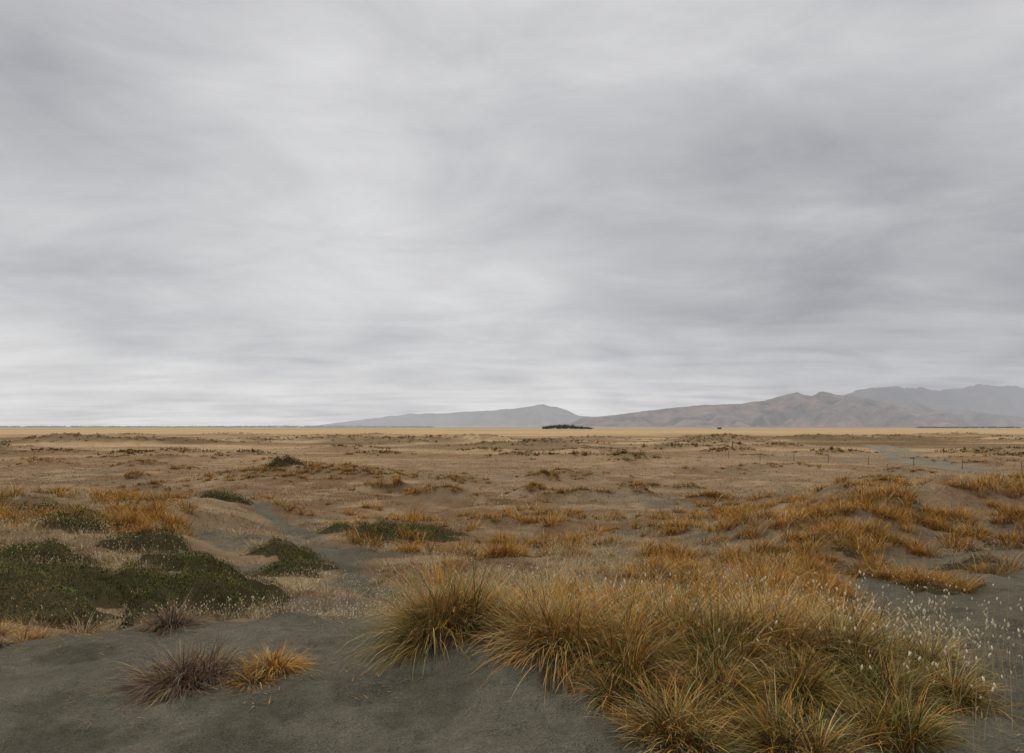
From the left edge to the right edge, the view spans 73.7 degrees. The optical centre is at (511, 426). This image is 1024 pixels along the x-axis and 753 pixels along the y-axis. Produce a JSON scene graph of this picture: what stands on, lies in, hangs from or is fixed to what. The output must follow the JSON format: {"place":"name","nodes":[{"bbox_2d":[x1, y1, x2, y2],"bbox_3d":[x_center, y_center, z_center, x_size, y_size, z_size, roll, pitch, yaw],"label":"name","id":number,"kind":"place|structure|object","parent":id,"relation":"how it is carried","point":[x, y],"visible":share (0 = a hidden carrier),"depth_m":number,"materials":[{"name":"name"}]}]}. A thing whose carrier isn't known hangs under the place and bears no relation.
{"place":"outdoors","nodes":[
{"label":"outdoors","id":0,"kind":"place"},
{"bbox_2d":[5,565,495,634],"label":"seedhead grass","id":1,"kind":"structure","parent":0,"point":[336,613],"depth_m":7.86,"materials":[{"name":"plant"}]},
{"bbox_2d":[302,404,588,426],"bbox_3d":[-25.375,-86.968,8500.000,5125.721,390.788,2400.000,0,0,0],"label":"hills","id":2,"kind":"structure","parent":0,"point":[539,415],"depth_m":8473.74,"materials":[{"name":"grey stone"}]},
{"bbox_2d":[0,426,1023,752],"bbox_3d":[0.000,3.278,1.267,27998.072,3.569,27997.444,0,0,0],"label":"ground","id":3,"kind":"structure","parent":0,"point":[456,706],"depth_m":12.67,"materials":[{"name":"grey sand"}]},
{"bbox_2d":[0,626,23,650],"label":"dead tussock","id":4,"kind":"object","parent":3,"relation":"on","point":[4,642],"visible":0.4,"depth_m":5.67,"materials":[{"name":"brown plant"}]},
{"bbox_2d":[0,611,32,638],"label":"tussock grass","id":5,"kind":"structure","parent":3,"relation":"on","point":[3,630],"depth_m":7.04,"materials":[{"name":"brown plant"}]},
{"bbox_2d":[4,611,67,642],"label":"tussock grass","id":6,"kind":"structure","parent":3,"relation":"on","point":[34,637],"depth_m":6.41,"materials":[{"name":"brown plant"}]},
{"bbox_2d":[0,499,89,516],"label":"green shrub mat","id":7,"kind":"object","parent":3,"relation":"on","point":[34,507],"visible":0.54,"depth_m":18.98,"materials":[{"name":"green plant"}]},
{"bbox_2d":[0,538,102,565],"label":"green shrub mat","id":8,"kind":"object","parent":3,"relation":"on","point":[55,550],"visible":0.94,"depth_m":11.89,"materials":[{"name":"green plant"}]},
{"bbox_2d":[0,608,110,631],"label":"green shrub mat","id":9,"kind":"object","parent":3,"relation":"on","point":[51,622],"visible":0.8,"depth_m":7.87,"materials":[{"name":"green plant"}]},
{"bbox_2d":[0,554,112,575],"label":"green shrub mat","id":10,"kind":"object","parent":3,"relation":"on","point":[25,567],"visible":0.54,"depth_m":10.66,"materials":[{"name":"green plant"}]},
{"bbox_2d":[23,512,110,534],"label":"green shrub mat","id":11,"kind":"object","parent":3,"relation":"on","point":[65,525],"visible":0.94,"depth_m":14.79,"materials":[{"name":"green plant"}]},
{"bbox_2d":[13,506,121,529],"bbox_3d":[-10.572,2.298,16.473,3.034,0.686,2.245,0,0,-20],"label":"green shrub mat","id":12,"kind":"object","parent":3,"relation":"on","point":[81,513],"visible":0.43,"depth_m":16.44,"materials":[{"name":"green plant"}]},
{"bbox_2d":[0,559,151,622],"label":"green shrub mat","id":13,"kind":"object","parent":3,"relation":"on","point":[61,589],"visible":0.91,"depth_m":8.90,"materials":[{"name":"green plant"}]},
{"bbox_2d":[87,561,179,608],"bbox_3d":[-5.140,2.215,9.596,2.279,0.649,1.898,0,0,0],"label":"green shrub mat","id":14,"kind":"object","parent":3,"relation":"on","point":[134,578],"visible":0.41,"depth_m":9.39,"materials":[{"name":"green plant"}]},
{"bbox_2d":[92,527,191,554],"bbox_3d":[-7.400,2.372,13.608,2.160,0.706,1.367,0,0,0],"label":"green shrub mat","id":15,"kind":"object","parent":3,"relation":"on","point":[170,542],"visible":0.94,"depth_m":13.41,"materials":[{"name":"green plant"}]},
{"bbox_2d":[110,587,234,640],"bbox_3d":[-2.958,1.750,5.949,1.025,0.613,1.190,0,0,0],"label":"dead tussock","id":16,"kind":"object","parent":3,"relation":"on","point":[177,620],"visible":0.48,"depth_m":5.86,"materials":[{"name":"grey plant"}]},
{"bbox_2d":[121,548,257,582],"bbox_3d":[-5.336,2.474,11.879,2.636,0.856,1.669,0,0,0],"label":"green shrub mat","id":17,"kind":"object","parent":3,"relation":"on","point":[194,560],"visible":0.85,"depth_m":11.58,"materials":[{"name":"green plant"}]},
{"bbox_2d":[89,623,294,709],"bbox_3d":[-2.193,1.692,4.614,1.474,0.704,1.200,0,0,0],"label":"dead tussock","id":18,"kind":"object","parent":3,"relation":"on","point":[177,680],"visible":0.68,"depth_m":4.54,"materials":[{"name":"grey plant"}]},
{"bbox_2d":[106,567,295,629],"bbox_3d":[-4.100,2.264,9.145,2.700,0.882,2.674,0,0,0],"label":"green shrub mat","id":19,"kind":"object","parent":3,"relation":"on","point":[218,588],"visible":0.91,"depth_m":8.71,"materials":[{"name":"green plant"}]},
{"bbox_2d":[0,425,434,427],"bbox_3d":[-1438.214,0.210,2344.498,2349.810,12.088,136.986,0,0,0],"label":"distant tree line","id":20,"kind":"object","parent":3,"relation":"on","point":[266,426],"visible":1,"depth_m":2343.75,"materials":[{"name":"plant"}]},
{"bbox_2d":[193,489,252,505],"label":"green shrub mat","id":21,"kind":"object","parent":3,"relation":"on","point":[223,496],"visible":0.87,"depth_m":31.31,"materials":[{"name":"green plant"}]},
{"bbox_2d":[210,642,321,693],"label":"tussock grass","id":22,"kind":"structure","parent":3,"relation":"on","point":[272,663],"depth_m":4.62,"materials":[{"name":"plant"}]},
{"bbox_2d":[237,536,326,563],"bbox_3d":[-5.300,2.927,15.800,2.160,0.703,2.160,0,0,0],"label":"green shrub mat","id":23,"kind":"object","parent":3,"relation":"on","point":[283,550],"visible":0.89,"depth_m":15.66,"materials":[{"name":"green plant"}]},
{"bbox_2d":[266,454,304,468],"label":"green shrub mat","id":24,"kind":"object","parent":3,"relation":"on","point":[286,460],"visible":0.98,"depth_m":60.61,"materials":[{"name":"green plant"}]},
{"bbox_2d":[246,556,342,577],"bbox_3d":[-4.343,2.783,13.400,2.246,0.471,1.620,0,0,0],"label":"green shrub mat","id":25,"kind":"object","parent":3,"relation":"on","point":[282,568],"visible":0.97,"depth_m":13.34,"materials":[{"name":"green plant"}]},
{"bbox_2d":[244,500,414,616],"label":"footpath","id":26,"kind":"structure","parent":3,"relation":"on","point":[346,559],"depth_m":14.49,"materials":[{"name":"grey sand"}]},
{"bbox_2d":[305,517,468,542],"bbox_3d":[-3.854,3.104,20.229,5.222,0.879,3.179,0,0,0],"label":"green shrub mat","id":27,"kind":"object","parent":3,"relation":"on","point":[388,532],"visible":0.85,"depth_m":19.86,"materials":[{"name":"green plant"}]},
{"bbox_2d":[400,522,473,535],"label":"green shrub mat","id":28,"kind":"object","parent":3,"relation":"on","point":[437,529],"visible":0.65,"depth_m":21.97,"materials":[{"name":"green plant"}]},
{"bbox_2d":[325,532,555,687],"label":"tussock grass","id":29,"kind":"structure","parent":3,"relation":"on","point":[432,617],"depth_m":5.04,"materials":[{"name":"plant"}]},
{"bbox_2d":[0,434,1022,506],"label":"dry grass plain","id":30,"kind":"structure","parent":3,"relation":"on","point":[344,488],"depth_m":71.28,"materials":[{"name":"brown plant"}]},
{"bbox_2d":[0,466,1023,623],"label":"orange dune grass","id":31,"kind":"structure","parent":3,"relation":"on","point":[129,516],"depth_m":17.44,"materials":[{"name":"orange plant"}]},
{"bbox_2d":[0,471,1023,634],"bbox_3d":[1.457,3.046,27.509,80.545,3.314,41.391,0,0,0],"label":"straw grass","id":32,"kind":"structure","parent":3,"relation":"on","point":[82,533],"depth_m":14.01,"materials":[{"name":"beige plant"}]},
{"bbox_2d":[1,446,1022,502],"bbox_3d":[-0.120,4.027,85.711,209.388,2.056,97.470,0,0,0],"label":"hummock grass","id":33,"kind":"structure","parent":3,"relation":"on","point":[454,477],"depth_m":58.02,"materials":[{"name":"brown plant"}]},
{"bbox_2d":[0,473,1023,634],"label":"dry grass","id":34,"kind":"structure","parent":3,"relation":"on","point":[285,591],"depth_m":17.42,"materials":[{"name":"beige plant"}]},
{"bbox_2d":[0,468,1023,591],"bbox_3d":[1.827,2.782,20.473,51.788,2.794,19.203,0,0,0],"label":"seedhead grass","id":35,"kind":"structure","parent":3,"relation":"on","point":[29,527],"depth_m":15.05,"materials":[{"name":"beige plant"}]},
{"bbox_2d":[0,432,1023,459],"bbox_3d":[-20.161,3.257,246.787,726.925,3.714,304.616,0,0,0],"label":"distant scrub","id":36,"kind":"object","parent":3,"relation":"on","point":[553,449],"visible":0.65,"depth_m":143.82,"materials":[{"name":"brown plant"}]},
{"bbox_2d":[0,612,1023,751],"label":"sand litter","id":37,"kind":"object","parent":3,"relation":"on","point":[429,677],"visible":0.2,"depth_m":4.52,"materials":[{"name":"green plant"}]},
{"bbox_2d":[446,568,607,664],"bbox_3d":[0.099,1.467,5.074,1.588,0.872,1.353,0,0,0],"label":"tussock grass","id":38,"kind":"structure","parent":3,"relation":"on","point":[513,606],"depth_m":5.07,"materials":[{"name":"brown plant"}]},
{"bbox_2d":[491,562,611,622],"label":"tussock grass","id":39,"kind":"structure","parent":3,"relation":"on","point":[569,592],"depth_m":6.08,"materials":[{"name":"beige plant"}]},
{"bbox_2d":[454,548,667,703],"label":"tussock grass","id":40,"kind":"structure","parent":3,"relation":"on","point":[524,639],"depth_m":4.57,"materials":[{"name":"brown plant"}]},
{"bbox_2d":[541,424,593,428],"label":"tree grove","id":41,"kind":"object","parent":3,"relation":"on","point":[563,426],"visible":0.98,"depth_m":1077.18,"materials":[{"name":"green plant"}]},
{"bbox_2d":[541,556,686,621],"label":"tussock grass","id":42,"kind":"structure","parent":3,"relation":"on","point":[617,600],"depth_m":6.25,"materials":[{"name":"beige plant"}]},
{"bbox_2d":[532,562,712,697],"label":"tussock grass","id":43,"kind":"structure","parent":3,"relation":"on","point":[626,624],"depth_m":4.47,"materials":[{"name":"brown plant"}]},
{"bbox_2d":[559,606,709,728],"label":"tussock grass","id":44,"kind":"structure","parent":3,"relation":"on","point":[626,672],"depth_m":4.08,"materials":[{"name":"brown plant"}]},
{"bbox_2d":[584,663,761,752],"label":"tussock grass","id":45,"kind":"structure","parent":3,"relation":"on","point":[687,732],"depth_m":3.62,"materials":[{"name":"plant"}]},
{"bbox_2d":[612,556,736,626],"bbox_3d":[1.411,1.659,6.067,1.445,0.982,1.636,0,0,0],"label":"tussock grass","id":46,"kind":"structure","parent":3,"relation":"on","point":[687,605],"depth_m":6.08,"materials":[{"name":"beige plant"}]},
{"bbox_2d":[583,557,791,673],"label":"tussock grass","id":47,"kind":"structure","parent":3,"relation":"on","point":[668,614],"depth_m":4.90,"materials":[{"name":"beige plant"}]},
{"bbox_2d":[643,619,797,747],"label":"tussock grass","id":48,"kind":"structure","parent":3,"relation":"on","point":[715,671],"depth_m":4.02,"materials":[{"name":"plant"}]},
{"bbox_2d":[619,574,848,709],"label":"tussock grass","id":49,"kind":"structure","parent":3,"relation":"on","point":[717,623],"depth_m":4.45,"materials":[{"name":"brown plant"}]},
{"bbox_2d":[455,567,1023,752],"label":"seedhead grass","id":50,"kind":"structure","parent":3,"relation":"on","point":[937,631],"depth_m":4.69,"materials":[{"name":"beige plant"}]},
{"bbox_2d":[669,546,883,685],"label":"tussock grass","id":51,"kind":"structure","parent":3,"relation":"on","point":[772,626],"depth_m":4.67,"materials":[{"name":"brown plant"}]},
{"bbox_2d":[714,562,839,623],"bbox_3d":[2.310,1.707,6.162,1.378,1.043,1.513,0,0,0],"label":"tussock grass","id":52,"kind":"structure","parent":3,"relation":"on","point":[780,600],"depth_m":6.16,"materials":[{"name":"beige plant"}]},
{"bbox_2d":[697,666,893,752],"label":"tussock grass","id":53,"kind":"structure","parent":3,"relation":"on","point":[794,735],"depth_m":3.58,"materials":[{"name":"plant"}]},
{"bbox_2d":[744,573,849,622],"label":"tussock grass","id":54,"kind":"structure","parent":3,"relation":"on","point":[808,600],"depth_m":6.60,"materials":[{"name":"beige plant"}]},
{"bbox_2d":[723,615,884,727],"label":"tussock grass","id":55,"kind":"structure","parent":3,"relation":"on","point":[805,680],"depth_m":4.03,"materials":[{"name":"plant"}]},
{"bbox_2d":[796,534,822,542],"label":"sand daisy mat","id":56,"kind":"object","parent":3,"relation":"on","point":[810,538],"visible":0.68,"depth_m":16.35,"materials":[{"name":"green plant"}]},
{"bbox_2d":[738,582,930,700],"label":"tussock grass","id":57,"kind":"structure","parent":3,"relation":"on","point":[838,635],"depth_m":4.58,"materials":[{"name":"brown plant"}]},
{"bbox_2d":[834,544,863,559],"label":"sand daisy mat","id":58,"kind":"object","parent":3,"relation":"on","point":[847,553],"visible":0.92,"depth_m":15.19,"materials":[{"name":"green plant"}]},
{"bbox_2d":[839,566,870,577],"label":"sand daisy mat","id":59,"kind":"object","parent":3,"relation":"on","point":[844,573],"visible":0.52,"depth_m":13.43,"materials":[{"name":"green plant"}]},
{"bbox_2d":[838,563,873,574],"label":"sand daisy mat","id":60,"kind":"object","parent":3,"relation":"on","point":[853,568],"visible":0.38,"depth_m":14.36,"materials":[{"name":"green plant"}]},
{"bbox_2d":[728,451,1022,470],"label":"post and wire fence","id":61,"kind":"object","parent":3,"relation":"on","point":[892,460],"visible":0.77,"depth_m":82.31,"materials":[{"name":"brown wood"}]},
{"bbox_2d":[869,528,890,541],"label":"sand daisy mat","id":62,"kind":"object","parent":3,"relation":"on","point":[878,536],"visible":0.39,"depth_m":17.05,"materials":[{"name":"green plant"}]},
{"bbox_2d":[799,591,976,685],"bbox_3d":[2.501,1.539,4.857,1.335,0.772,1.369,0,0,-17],"label":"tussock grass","id":63,"kind":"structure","parent":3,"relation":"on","point":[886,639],"depth_m":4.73,"materials":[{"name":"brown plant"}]},
{"bbox_2d":[803,630,983,729],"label":"tussock grass","id":64,"kind":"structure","parent":3,"relation":"on","point":[880,674],"depth_m":4.13,"materials":[{"name":"plant"}]},
{"bbox_2d":[807,661,998,752],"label":"tussock grass","id":65,"kind":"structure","parent":3,"relation":"on","point":[901,719],"depth_m":3.62,"materials":[{"name":"plant"}]},
{"bbox_2d":[867,618,998,675],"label":"tussock grass","id":66,"kind":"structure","parent":3,"relation":"on","point":[936,652],"depth_m":4.75,"materials":[{"name":"brown plant"}]},
{"bbox_2d":[905,580,961,594],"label":"sand daisy mat","id":67,"kind":"object","parent":3,"relation":"on","point":[936,590],"visible":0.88,"depth_m":12.04,"materials":[{"name":"green plant"}]},
{"bbox_2d":[928,558,973,570],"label":"sand daisy mat","id":68,"kind":"object","parent":3,"relation":"on","point":[947,566],"visible":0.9,"depth_m":14.70,"materials":[{"name":"green plant"}]},
{"bbox_2d":[940,534,968,541],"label":"sand daisy mat","id":69,"kind":"object","parent":3,"relation":"on","point":[953,540],"visible":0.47,"depth_m":17.21,"materials":[{"name":"green plant"}]},
{"bbox_2d":[890,642,1023,722],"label":"tussock grass","id":70,"kind":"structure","parent":3,"relation":"on","point":[971,692],"depth_m":4.13,"materials":[{"name":"plant"}]},
{"bbox_2d":[916,426,1019,427],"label":"shelterbelt trees","id":71,"kind":"object","parent":3,"relation":"on","point":[969,427],"visible":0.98,"depth_m":1706.90,"materials":[{"name":"grey plant"}]},
{"bbox_2d":[948,578,995,588],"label":"sand daisy mat","id":72,"kind":"object","parent":3,"relation":"on","point":[983,585],"visible":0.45,"depth_m":12.82,"materials":[{"name":"green plant"}]},
{"bbox_2d":[955,552,999,564],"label":"sand daisy mat","id":73,"kind":"object","parent":3,"relation":"on","point":[978,559],"visible":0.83,"depth_m":14.78,"materials":[{"name":"green plant"}]},
{"bbox_2d":[985,539,997,548],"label":"sand daisy mat","id":74,"kind":"object","parent":3,"relation":"on","point":[989,543],"visible":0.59,"depth_m":17.12,"materials":[{"name":"green plant"}]},
{"bbox_2d":[970,544,1018,551],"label":"sand daisy mat","id":75,"kind":"object","parent":3,"relation":"on","point":[1001,547],"visible":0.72,"depth_m":16.29,"materials":[{"name":"green plant"}]},
{"bbox_2d":[0,0,1023,425],"label":"sky","id":76,"kind":"structure","parent":0,"point":[213,212],"materials":[{"name":"grey"}]},
{"bbox_2d":[568,391,1023,426],"bbox_3d":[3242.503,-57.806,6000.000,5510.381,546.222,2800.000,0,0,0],"label":"hills","id":77,"kind":"structure","parent":0,"point":[818,409],"depth_m":5883.41,"materials":[{"name":"grey stone"}]},
{"bbox_2d":[689,445,1023,472],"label":"gravel track","id":78,"kind":"structure","parent":0,"point":[896,457],"depth_m":92.82,"materials":[{"name":"grey gravel"}]},
{"bbox_2d":[844,384,1023,416],"bbox_3d":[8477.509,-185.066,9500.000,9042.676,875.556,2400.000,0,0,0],"label":"hills","id":79,"kind":"structure","parent":0,"point":[1003,400],"depth_m":9625.07,"materials":[{"name":"grey stone"}]}
]}

